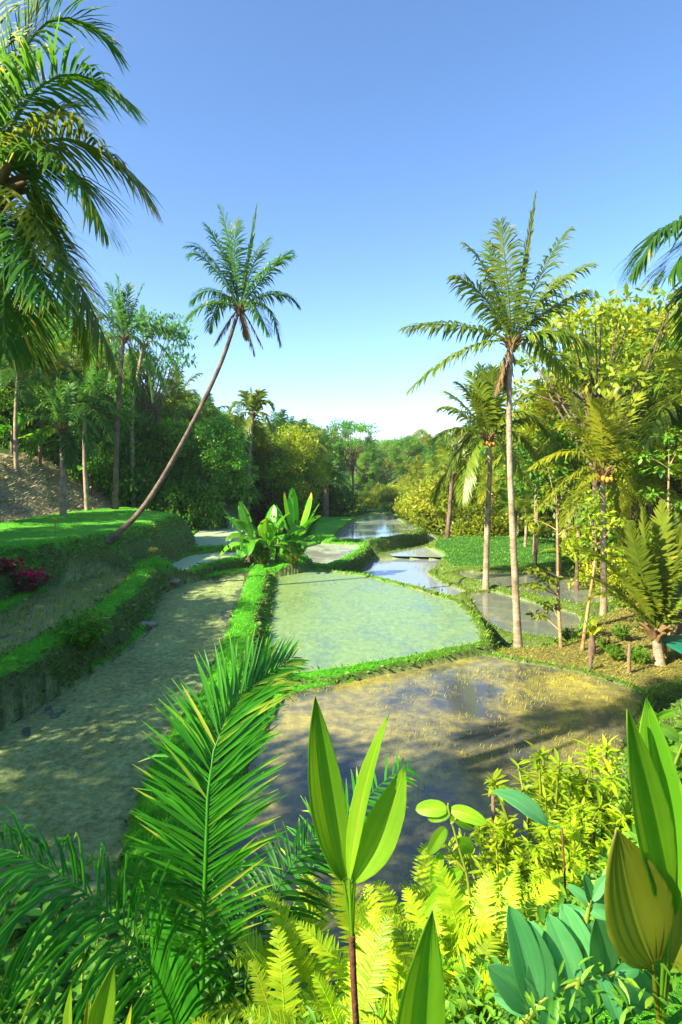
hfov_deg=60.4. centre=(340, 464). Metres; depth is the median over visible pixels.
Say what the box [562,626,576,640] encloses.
leafy bush
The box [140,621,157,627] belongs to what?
rock
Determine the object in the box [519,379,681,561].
broadleaf tree
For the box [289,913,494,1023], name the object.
fern
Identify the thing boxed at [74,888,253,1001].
leafy plant
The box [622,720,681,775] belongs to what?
leafy plant
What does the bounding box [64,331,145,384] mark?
broadleaf tree
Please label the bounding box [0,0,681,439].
sky
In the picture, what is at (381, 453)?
broadleaf tree
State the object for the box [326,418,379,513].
broadleaf tree
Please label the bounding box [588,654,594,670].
wooden post
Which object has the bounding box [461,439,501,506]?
palm tree
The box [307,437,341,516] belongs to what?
broadleaf tree
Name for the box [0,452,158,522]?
dry grass
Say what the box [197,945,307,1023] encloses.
leafy plant
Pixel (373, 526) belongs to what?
paddy water
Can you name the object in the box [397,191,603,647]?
coconut palm
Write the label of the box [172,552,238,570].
paddy water
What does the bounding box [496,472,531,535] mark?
palm tree
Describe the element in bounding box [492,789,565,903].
long leaf plant
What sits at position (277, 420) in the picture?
broadleaf tree
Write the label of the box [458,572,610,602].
paddy water
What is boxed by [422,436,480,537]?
coconut palm
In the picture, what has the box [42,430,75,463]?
bush
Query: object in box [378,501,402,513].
bush
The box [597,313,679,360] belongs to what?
broadleaf tree
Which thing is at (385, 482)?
broadleaf tree
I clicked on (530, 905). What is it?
fern
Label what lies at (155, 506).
bush
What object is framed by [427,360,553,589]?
coconut palm
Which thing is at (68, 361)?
palm tree
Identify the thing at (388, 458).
palm tree
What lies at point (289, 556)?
leafy bush
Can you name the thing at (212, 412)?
broadleaf tree
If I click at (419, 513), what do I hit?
bush
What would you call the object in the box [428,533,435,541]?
paddy water
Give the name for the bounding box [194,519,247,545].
paddy water
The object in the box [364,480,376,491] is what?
broadleaf tree
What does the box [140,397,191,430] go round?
broadleaf tree
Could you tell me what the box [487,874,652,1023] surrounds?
plant
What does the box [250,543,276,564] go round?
leafy bush
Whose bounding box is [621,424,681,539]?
broadleaf tree
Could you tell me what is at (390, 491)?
bush
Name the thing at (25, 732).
paddy water
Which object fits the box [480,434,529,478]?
palm tree
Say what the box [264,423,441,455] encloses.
forest
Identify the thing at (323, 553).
paddy water
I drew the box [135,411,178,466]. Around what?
bush
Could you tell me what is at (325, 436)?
palm tree
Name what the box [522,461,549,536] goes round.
palm tree
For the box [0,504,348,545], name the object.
grass
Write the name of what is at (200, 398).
broadleaf tree
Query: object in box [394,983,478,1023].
leafy plant
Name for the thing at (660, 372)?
broadleaf tree
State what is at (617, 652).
leafy bush
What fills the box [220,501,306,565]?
banana plant
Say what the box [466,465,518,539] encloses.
palm tree
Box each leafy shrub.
[441,815,561,911]
[481,740,623,896]
[499,857,569,906]
[517,794,611,906]
[526,734,635,862]
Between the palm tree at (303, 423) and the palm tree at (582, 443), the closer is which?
the palm tree at (582, 443)
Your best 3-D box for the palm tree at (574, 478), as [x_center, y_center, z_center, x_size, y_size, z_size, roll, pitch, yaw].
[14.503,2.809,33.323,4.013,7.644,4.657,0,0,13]
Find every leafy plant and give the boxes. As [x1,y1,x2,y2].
[0,852,130,1023]
[0,901,142,1023]
[16,923,155,1023]
[59,921,239,1023]
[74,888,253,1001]
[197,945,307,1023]
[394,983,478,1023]
[441,952,498,1021]
[516,905,546,926]
[537,897,620,987]
[615,775,681,811]
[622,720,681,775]
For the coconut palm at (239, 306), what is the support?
on the ground at (54, 781)
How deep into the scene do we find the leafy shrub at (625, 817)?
4.81 m
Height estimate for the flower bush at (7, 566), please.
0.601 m
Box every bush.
[0,409,10,444]
[0,411,38,448]
[0,556,24,574]
[4,420,58,455]
[6,431,43,454]
[10,567,54,592]
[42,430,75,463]
[43,411,129,470]
[47,606,114,652]
[55,445,100,476]
[66,438,113,489]
[88,419,137,474]
[97,435,146,498]
[102,453,160,508]
[106,455,159,504]
[125,419,161,453]
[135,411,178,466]
[136,477,227,529]
[138,434,208,497]
[146,500,175,511]
[152,482,204,528]
[155,449,262,508]
[162,477,231,530]
[165,443,231,509]
[222,475,248,506]
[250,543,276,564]
[257,503,287,530]
[261,509,299,530]
[279,542,303,563]
[300,492,342,518]
[300,504,322,519]
[312,481,376,516]
[349,494,380,508]
[351,492,369,502]
[357,490,382,501]
[370,494,389,505]
[374,484,404,501]
[376,502,390,509]
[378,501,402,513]
[386,489,423,521]
[397,473,416,485]
[399,476,423,489]
[407,471,484,536]
[407,481,462,529]
[450,506,508,536]
[451,506,497,536]
[473,513,523,535]
[495,493,561,536]
[498,498,547,535]
[539,509,565,537]
[561,519,611,553]
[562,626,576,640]
[564,522,611,548]
[564,551,626,592]
[596,540,630,585]
[596,637,612,649]
[603,644,626,660]
[606,563,650,618]
[610,622,636,639]
[626,645,650,665]
[632,617,648,633]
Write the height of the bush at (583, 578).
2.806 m
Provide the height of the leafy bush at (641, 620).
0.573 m
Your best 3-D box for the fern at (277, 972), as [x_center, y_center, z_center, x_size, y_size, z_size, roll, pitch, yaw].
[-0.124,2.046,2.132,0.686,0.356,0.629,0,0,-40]
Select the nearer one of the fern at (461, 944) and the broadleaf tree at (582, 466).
the fern at (461, 944)
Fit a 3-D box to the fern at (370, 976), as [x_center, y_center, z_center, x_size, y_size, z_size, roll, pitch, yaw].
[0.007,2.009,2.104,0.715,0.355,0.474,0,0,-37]
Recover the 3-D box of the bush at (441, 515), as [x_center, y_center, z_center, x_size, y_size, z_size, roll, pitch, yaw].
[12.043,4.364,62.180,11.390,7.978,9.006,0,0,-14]
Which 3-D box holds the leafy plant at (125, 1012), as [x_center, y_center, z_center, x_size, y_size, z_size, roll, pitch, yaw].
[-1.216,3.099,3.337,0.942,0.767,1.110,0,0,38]
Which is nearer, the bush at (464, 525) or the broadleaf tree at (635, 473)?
the broadleaf tree at (635, 473)
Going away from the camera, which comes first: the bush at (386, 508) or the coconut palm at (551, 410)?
the coconut palm at (551, 410)
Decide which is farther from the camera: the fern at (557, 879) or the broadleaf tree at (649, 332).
the broadleaf tree at (649, 332)
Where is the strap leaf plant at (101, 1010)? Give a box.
[62,964,131,1023]
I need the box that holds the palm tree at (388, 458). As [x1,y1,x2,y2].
[382,453,392,481]
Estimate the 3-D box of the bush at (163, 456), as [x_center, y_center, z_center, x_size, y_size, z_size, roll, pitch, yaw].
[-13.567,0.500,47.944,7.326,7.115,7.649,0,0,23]
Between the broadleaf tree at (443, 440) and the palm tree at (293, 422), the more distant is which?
the broadleaf tree at (443, 440)
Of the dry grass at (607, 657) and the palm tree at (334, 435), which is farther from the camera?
the palm tree at (334, 435)
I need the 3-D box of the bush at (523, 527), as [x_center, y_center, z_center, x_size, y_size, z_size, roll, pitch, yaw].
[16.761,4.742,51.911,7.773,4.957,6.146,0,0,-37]
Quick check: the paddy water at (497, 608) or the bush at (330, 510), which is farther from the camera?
the bush at (330, 510)
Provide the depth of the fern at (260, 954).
2.84 m
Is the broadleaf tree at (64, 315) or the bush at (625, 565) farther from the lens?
the broadleaf tree at (64, 315)
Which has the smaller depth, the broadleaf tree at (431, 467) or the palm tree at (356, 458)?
the broadleaf tree at (431, 467)
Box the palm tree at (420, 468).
[404,457,430,490]
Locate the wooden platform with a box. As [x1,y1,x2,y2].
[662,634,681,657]
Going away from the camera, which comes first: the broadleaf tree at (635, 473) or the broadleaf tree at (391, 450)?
the broadleaf tree at (635, 473)
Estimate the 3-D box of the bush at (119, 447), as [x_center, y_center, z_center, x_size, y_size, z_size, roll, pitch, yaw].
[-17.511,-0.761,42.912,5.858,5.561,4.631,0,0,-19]
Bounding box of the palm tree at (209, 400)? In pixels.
[192,392,230,428]
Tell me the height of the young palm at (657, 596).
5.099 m
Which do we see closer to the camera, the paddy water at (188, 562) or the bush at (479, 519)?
the paddy water at (188, 562)
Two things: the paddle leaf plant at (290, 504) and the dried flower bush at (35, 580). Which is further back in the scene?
the paddle leaf plant at (290, 504)
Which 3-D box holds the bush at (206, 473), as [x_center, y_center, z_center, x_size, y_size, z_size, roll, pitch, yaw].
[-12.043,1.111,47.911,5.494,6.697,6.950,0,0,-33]
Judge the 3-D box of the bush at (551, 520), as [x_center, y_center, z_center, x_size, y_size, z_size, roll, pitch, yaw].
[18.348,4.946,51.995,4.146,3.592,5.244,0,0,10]
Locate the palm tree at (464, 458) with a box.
[442,445,470,472]
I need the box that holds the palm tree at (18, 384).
[0,333,57,472]
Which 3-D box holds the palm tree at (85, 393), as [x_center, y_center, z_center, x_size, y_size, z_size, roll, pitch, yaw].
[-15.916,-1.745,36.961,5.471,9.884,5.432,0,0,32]
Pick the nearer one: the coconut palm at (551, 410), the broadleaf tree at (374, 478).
the coconut palm at (551, 410)
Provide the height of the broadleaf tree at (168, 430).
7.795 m
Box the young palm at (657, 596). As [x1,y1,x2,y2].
[572,499,681,666]
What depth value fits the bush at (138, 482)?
42.25 m
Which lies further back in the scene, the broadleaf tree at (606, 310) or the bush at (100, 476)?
the bush at (100, 476)
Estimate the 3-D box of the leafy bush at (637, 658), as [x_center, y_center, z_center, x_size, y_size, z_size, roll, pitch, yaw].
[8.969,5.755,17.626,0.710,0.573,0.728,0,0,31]
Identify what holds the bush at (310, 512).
on the ground at (54, 781)
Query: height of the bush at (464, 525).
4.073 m
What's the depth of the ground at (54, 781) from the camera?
16.28 m
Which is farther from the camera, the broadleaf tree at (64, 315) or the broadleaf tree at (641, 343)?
the broadleaf tree at (64, 315)
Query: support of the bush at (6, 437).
on the ground at (54, 781)
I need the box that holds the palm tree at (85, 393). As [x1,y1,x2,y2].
[35,360,135,510]
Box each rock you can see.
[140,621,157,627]
[169,578,180,584]
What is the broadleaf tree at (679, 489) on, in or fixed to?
on the ground at (54, 781)
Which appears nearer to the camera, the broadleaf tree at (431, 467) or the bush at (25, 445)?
the bush at (25, 445)
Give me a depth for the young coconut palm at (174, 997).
2.67 m
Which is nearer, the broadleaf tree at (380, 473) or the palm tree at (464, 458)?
the palm tree at (464, 458)
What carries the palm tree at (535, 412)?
on the ground at (54, 781)
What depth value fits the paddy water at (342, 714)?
12.81 m
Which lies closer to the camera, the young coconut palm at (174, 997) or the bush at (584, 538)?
the young coconut palm at (174, 997)
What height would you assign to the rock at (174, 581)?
0.273 m
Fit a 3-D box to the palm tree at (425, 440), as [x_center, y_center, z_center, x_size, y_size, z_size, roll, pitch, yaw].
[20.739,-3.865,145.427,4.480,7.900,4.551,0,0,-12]
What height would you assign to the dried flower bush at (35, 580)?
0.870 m
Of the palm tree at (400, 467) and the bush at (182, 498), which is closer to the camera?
the bush at (182, 498)
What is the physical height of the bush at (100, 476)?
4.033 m
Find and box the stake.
[491,795,503,875]
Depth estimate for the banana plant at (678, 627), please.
20.91 m
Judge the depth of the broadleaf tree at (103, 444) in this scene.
40.33 m
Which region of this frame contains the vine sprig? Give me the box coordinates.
[416,799,485,925]
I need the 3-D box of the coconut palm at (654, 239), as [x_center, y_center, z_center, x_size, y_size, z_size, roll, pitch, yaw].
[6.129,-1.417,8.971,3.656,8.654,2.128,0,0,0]
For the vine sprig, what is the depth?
2.89 m
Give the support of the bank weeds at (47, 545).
on the ground at (54, 781)
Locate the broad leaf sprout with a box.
[396,910,445,1023]
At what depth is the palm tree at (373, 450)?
125.13 m
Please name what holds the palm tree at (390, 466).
on the ground at (54, 781)
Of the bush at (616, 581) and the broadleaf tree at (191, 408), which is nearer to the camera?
the bush at (616, 581)
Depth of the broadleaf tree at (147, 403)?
45.67 m
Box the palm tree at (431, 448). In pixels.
[421,441,439,458]
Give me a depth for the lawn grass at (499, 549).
41.25 m
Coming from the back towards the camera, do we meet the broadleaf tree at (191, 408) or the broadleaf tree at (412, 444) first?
the broadleaf tree at (412, 444)
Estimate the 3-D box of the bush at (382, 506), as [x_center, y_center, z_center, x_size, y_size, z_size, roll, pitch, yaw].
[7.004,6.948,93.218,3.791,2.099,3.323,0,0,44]
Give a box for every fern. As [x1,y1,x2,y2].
[191,925,381,1023]
[199,869,495,1023]
[217,871,413,1022]
[240,906,404,1023]
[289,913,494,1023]
[303,843,514,973]
[345,860,520,1003]
[379,887,507,1023]
[398,862,570,960]
[434,889,537,964]
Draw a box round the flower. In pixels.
[148,547,157,557]
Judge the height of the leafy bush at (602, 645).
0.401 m
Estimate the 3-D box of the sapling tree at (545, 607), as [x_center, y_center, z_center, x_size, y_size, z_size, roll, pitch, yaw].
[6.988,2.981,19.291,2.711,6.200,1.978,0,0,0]
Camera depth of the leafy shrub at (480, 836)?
4.45 m
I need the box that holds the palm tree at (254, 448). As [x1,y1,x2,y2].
[226,404,263,460]
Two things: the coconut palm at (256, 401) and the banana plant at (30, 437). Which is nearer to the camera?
the banana plant at (30, 437)
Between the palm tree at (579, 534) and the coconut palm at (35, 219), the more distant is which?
the palm tree at (579, 534)
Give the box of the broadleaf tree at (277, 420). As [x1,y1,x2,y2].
[256,405,310,459]
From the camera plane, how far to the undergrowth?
1.90 m
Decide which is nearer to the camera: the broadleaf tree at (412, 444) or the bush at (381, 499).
the bush at (381, 499)
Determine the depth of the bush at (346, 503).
78.45 m
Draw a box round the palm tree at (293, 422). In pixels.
[280,416,315,471]
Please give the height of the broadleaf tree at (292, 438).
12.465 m
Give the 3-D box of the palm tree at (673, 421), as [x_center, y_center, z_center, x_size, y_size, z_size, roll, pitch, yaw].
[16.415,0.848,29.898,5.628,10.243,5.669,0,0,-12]
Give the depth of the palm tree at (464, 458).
65.22 m
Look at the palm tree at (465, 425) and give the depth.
136.77 m
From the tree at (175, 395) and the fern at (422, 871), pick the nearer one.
the fern at (422, 871)
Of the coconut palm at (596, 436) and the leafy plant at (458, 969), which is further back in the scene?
the coconut palm at (596, 436)
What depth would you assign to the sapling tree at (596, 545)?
18.85 m
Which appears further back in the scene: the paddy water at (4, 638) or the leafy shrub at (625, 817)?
the paddy water at (4, 638)
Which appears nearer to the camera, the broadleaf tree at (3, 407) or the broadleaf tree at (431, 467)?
the broadleaf tree at (3, 407)
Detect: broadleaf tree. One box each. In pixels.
[0,334,79,449]
[0,343,36,444]
[1,369,112,446]
[2,312,94,392]
[14,300,111,343]
[34,371,153,491]
[43,342,143,417]
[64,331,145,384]
[85,298,197,497]
[121,392,174,471]
[135,415,212,496]
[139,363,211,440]
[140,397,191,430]
[157,398,227,437]
[166,415,254,491]
[177,393,220,426]
[196,405,236,456]
[217,409,233,416]
[229,416,291,507]
[242,445,314,515]
[251,423,338,529]
[256,405,310,459]
[280,419,338,465]
[294,453,331,501]
[297,427,342,520]
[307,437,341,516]
[311,426,336,445]
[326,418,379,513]
[333,456,348,480]
[350,474,364,490]
[355,450,383,485]
[357,457,379,483]
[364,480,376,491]
[367,463,383,479]
[373,483,386,491]
[374,449,385,467]
[376,469,385,480]
[377,438,400,452]
[379,478,387,484]
[383,435,426,469]
[383,440,407,462]
[406,465,422,478]
[411,428,430,449]
[413,455,422,464]
[417,459,428,477]
[422,454,444,483]
[436,432,453,443]
[452,435,480,448]
[463,434,527,515]
[463,451,514,512]
[469,274,681,588]
[492,400,574,540]
[512,330,679,485]
[514,356,622,518]
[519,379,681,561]
[549,324,669,374]
[556,296,681,365]
[565,362,681,520]
[575,355,681,503]
[587,445,681,563]
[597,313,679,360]
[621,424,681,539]
[632,346,681,445]
[636,338,681,363]
[638,444,681,523]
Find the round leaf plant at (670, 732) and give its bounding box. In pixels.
[654,709,681,784]
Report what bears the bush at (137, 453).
on the ground at (54, 781)
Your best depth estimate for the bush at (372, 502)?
94.39 m
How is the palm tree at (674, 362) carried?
on the ground at (54, 781)
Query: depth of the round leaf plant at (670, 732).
2.10 m
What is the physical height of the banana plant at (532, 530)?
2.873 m
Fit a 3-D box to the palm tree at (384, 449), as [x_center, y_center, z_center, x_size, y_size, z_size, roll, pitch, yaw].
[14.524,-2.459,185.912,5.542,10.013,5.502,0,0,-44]
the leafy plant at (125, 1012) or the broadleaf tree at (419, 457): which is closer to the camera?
the leafy plant at (125, 1012)
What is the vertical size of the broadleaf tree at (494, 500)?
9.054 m
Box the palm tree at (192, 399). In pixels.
[178,389,207,426]
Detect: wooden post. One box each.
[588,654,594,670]
[627,643,632,673]
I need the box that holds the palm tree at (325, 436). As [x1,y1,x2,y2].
[316,425,349,477]
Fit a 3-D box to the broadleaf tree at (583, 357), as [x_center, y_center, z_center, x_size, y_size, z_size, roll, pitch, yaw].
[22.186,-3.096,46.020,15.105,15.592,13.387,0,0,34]
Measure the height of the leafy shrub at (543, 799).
1.360 m
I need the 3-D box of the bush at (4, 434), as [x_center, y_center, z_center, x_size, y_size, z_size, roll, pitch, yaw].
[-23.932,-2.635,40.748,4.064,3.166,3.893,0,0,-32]
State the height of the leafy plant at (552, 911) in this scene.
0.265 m
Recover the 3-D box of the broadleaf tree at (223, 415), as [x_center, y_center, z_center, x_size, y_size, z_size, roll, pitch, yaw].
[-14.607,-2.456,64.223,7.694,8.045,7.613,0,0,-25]
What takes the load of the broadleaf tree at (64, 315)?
on the ground at (54, 781)
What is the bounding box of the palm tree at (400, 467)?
[390,465,410,479]
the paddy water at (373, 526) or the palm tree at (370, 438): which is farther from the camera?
the palm tree at (370, 438)
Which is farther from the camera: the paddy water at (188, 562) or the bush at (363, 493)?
the bush at (363, 493)
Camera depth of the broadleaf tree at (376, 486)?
115.74 m
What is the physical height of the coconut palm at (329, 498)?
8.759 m
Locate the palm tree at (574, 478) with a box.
[561,457,607,522]
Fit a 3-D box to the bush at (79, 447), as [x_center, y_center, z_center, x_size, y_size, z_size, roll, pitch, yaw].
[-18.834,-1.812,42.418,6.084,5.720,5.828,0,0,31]
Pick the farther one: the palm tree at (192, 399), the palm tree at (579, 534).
the palm tree at (192, 399)
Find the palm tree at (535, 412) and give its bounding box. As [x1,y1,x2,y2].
[484,384,576,554]
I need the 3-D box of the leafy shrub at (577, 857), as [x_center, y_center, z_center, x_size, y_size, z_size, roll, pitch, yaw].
[1.583,2.586,3.913,0.736,0.779,0.754,0,0,43]
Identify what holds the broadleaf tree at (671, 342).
on the ground at (54, 781)
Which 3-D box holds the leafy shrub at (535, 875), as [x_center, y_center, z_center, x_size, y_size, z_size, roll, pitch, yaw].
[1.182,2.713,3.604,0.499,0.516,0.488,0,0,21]
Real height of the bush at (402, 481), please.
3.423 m
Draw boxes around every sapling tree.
[514,461,593,647]
[561,497,637,650]
[627,428,681,634]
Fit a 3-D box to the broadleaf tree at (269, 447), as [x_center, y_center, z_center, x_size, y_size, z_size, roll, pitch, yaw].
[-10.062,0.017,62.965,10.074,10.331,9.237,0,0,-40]
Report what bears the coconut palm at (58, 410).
on the ground at (54, 781)
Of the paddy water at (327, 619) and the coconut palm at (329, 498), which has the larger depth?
the coconut palm at (329, 498)
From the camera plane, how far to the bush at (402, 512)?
69.95 m
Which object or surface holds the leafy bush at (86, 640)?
on the ground at (54, 781)
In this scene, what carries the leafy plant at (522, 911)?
on the ground at (54, 781)
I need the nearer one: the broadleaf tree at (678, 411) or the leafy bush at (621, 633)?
the leafy bush at (621, 633)
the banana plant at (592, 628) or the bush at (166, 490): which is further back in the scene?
the bush at (166, 490)
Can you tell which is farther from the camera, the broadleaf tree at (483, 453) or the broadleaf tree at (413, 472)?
the broadleaf tree at (413, 472)
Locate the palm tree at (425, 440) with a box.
[420,433,429,449]
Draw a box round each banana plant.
[0,412,34,454]
[18,426,69,467]
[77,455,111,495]
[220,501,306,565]
[526,521,555,564]
[539,537,616,590]
[579,614,605,656]
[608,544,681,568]
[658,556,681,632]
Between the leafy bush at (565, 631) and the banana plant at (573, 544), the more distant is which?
the banana plant at (573, 544)
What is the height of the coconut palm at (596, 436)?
9.847 m
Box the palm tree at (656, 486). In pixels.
[589,427,681,542]
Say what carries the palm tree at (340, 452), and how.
on the ground at (54, 781)
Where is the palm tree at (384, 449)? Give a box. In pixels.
[381,441,388,470]
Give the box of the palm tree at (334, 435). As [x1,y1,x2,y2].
[329,427,342,444]
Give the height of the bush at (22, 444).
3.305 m
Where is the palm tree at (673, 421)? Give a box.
[628,384,681,547]
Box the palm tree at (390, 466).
[382,462,396,485]
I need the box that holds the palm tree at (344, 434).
[338,429,354,457]
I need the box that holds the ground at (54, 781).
[0,445,681,1023]
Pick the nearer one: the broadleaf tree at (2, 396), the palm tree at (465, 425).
the broadleaf tree at (2, 396)
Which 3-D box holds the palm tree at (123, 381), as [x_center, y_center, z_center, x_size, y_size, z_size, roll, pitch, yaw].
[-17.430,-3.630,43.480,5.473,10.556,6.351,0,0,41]
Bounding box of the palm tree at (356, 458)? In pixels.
[346,446,361,487]
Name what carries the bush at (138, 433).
on the ground at (54, 781)
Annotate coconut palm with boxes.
[0,0,165,381]
[0,626,420,1023]
[14,378,100,515]
[85,273,161,508]
[105,202,300,544]
[109,304,184,507]
[228,388,276,510]
[304,456,349,516]
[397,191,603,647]
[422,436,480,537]
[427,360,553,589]
[517,365,585,578]
[527,386,667,615]
[615,215,681,360]
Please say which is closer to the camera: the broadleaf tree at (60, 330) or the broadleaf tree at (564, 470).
the broadleaf tree at (564, 470)
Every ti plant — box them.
[308,696,406,1023]
[604,698,681,1023]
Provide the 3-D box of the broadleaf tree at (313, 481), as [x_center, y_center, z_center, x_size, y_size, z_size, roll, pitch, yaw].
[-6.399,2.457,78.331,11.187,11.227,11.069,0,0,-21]
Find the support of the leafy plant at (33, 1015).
on the ground at (54, 781)
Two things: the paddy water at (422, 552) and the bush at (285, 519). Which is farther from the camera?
the bush at (285, 519)
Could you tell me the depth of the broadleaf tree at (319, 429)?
93.75 m
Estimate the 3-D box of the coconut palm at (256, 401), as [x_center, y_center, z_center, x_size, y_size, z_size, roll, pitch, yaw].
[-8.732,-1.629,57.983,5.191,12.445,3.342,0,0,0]
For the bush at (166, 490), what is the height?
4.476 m
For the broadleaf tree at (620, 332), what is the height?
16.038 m
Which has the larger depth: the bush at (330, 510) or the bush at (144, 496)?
the bush at (330, 510)
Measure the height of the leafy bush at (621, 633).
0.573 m
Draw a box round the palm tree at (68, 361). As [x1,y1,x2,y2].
[39,340,95,390]
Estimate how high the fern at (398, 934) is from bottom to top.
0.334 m
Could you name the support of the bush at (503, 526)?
on the ground at (54, 781)
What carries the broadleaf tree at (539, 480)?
on the ground at (54, 781)
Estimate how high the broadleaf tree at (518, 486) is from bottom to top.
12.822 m
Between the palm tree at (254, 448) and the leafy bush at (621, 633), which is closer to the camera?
the leafy bush at (621, 633)
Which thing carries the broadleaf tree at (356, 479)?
on the ground at (54, 781)
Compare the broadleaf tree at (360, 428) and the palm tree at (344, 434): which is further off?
the palm tree at (344, 434)
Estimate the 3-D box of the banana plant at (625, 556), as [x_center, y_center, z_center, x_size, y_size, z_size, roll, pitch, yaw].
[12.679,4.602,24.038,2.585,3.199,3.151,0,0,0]
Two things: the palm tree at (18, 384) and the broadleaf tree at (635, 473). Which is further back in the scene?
the palm tree at (18, 384)
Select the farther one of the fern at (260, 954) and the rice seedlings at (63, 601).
the rice seedlings at (63, 601)
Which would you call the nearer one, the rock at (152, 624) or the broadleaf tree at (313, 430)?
the rock at (152, 624)
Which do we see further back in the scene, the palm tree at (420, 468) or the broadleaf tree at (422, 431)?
the broadleaf tree at (422, 431)
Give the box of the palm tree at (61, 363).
[1,324,84,453]
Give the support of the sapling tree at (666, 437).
on the ground at (54, 781)
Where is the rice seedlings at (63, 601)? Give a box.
[0,568,130,654]
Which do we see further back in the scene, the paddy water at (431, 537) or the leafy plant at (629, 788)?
the paddy water at (431, 537)
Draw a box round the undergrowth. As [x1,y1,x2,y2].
[9,718,681,1023]
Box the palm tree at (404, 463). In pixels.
[394,460,411,475]
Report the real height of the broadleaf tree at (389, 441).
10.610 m
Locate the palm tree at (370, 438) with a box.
[363,433,380,448]
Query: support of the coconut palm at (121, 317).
on the ground at (54, 781)
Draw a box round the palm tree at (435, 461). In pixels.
[420,455,441,481]
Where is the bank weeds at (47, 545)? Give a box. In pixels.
[0,507,429,892]
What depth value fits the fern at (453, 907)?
2.66 m
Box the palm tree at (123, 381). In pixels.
[80,344,152,424]
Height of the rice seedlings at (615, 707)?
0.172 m
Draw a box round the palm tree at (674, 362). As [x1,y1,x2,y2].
[610,307,681,461]
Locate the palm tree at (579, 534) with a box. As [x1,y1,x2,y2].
[541,429,586,560]
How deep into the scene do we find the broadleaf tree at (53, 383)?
39.34 m
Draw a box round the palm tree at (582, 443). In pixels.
[567,369,681,519]
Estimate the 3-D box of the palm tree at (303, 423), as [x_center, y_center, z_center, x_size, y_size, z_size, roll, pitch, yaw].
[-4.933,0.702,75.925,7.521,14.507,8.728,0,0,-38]
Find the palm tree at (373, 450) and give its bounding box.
[356,443,384,468]
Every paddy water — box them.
[0,569,130,654]
[0,573,248,878]
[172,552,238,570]
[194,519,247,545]
[209,655,640,1003]
[269,570,479,672]
[304,544,361,563]
[336,513,415,538]
[360,559,464,595]
[389,547,443,556]
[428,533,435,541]
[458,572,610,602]
[470,592,579,638]
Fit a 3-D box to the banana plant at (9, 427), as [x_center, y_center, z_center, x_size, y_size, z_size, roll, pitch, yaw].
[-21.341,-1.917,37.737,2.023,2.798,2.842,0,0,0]
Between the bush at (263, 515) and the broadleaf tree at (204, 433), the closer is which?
the broadleaf tree at (204, 433)
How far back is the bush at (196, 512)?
42.11 m
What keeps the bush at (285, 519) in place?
on the ground at (54, 781)
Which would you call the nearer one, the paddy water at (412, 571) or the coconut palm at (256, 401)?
the paddy water at (412, 571)
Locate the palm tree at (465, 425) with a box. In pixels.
[460,420,475,434]
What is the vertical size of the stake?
1.255 m
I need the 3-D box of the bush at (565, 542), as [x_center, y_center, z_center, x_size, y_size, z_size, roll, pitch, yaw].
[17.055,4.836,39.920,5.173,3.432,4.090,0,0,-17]
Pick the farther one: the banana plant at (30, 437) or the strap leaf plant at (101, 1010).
the banana plant at (30, 437)
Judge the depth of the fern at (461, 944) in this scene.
2.61 m
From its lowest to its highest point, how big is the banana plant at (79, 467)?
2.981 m
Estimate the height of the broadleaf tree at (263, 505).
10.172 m
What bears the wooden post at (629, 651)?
on the ground at (54, 781)
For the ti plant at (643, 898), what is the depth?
1.54 m
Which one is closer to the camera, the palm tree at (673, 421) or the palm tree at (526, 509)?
the palm tree at (673, 421)
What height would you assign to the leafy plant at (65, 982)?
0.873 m
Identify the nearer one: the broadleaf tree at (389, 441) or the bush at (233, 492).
the bush at (233, 492)
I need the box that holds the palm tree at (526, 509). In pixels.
[497,490,554,546]
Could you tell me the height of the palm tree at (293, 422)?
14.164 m
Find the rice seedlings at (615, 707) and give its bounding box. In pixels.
[285,667,636,921]
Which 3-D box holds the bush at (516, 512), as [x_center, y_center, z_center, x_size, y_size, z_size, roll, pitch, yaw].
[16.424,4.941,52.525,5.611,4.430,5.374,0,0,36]
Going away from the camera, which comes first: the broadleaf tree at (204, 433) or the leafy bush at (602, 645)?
the leafy bush at (602, 645)
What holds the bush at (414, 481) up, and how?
on the ground at (54, 781)
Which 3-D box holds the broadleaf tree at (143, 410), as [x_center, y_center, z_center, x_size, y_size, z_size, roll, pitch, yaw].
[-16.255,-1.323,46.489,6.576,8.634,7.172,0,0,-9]
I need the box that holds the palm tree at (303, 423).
[288,418,335,521]
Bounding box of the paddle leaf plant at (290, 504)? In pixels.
[276,487,320,546]
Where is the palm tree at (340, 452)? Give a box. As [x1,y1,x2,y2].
[332,445,361,507]
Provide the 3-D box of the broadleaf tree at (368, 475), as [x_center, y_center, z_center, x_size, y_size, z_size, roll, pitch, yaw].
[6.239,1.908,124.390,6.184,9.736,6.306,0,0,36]
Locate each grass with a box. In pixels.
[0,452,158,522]
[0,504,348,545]
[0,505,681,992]
[435,534,588,566]
[495,605,681,687]
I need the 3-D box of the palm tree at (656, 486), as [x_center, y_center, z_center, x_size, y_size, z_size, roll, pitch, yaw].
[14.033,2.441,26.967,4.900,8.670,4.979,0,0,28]
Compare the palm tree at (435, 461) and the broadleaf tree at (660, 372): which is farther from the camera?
the palm tree at (435, 461)
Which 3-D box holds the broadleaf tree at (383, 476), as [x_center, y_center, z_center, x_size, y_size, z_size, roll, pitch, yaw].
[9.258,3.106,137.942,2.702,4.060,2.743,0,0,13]
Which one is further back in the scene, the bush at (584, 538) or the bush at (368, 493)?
the bush at (368, 493)
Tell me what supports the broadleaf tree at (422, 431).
on the ground at (54, 781)
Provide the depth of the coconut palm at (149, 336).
41.91 m

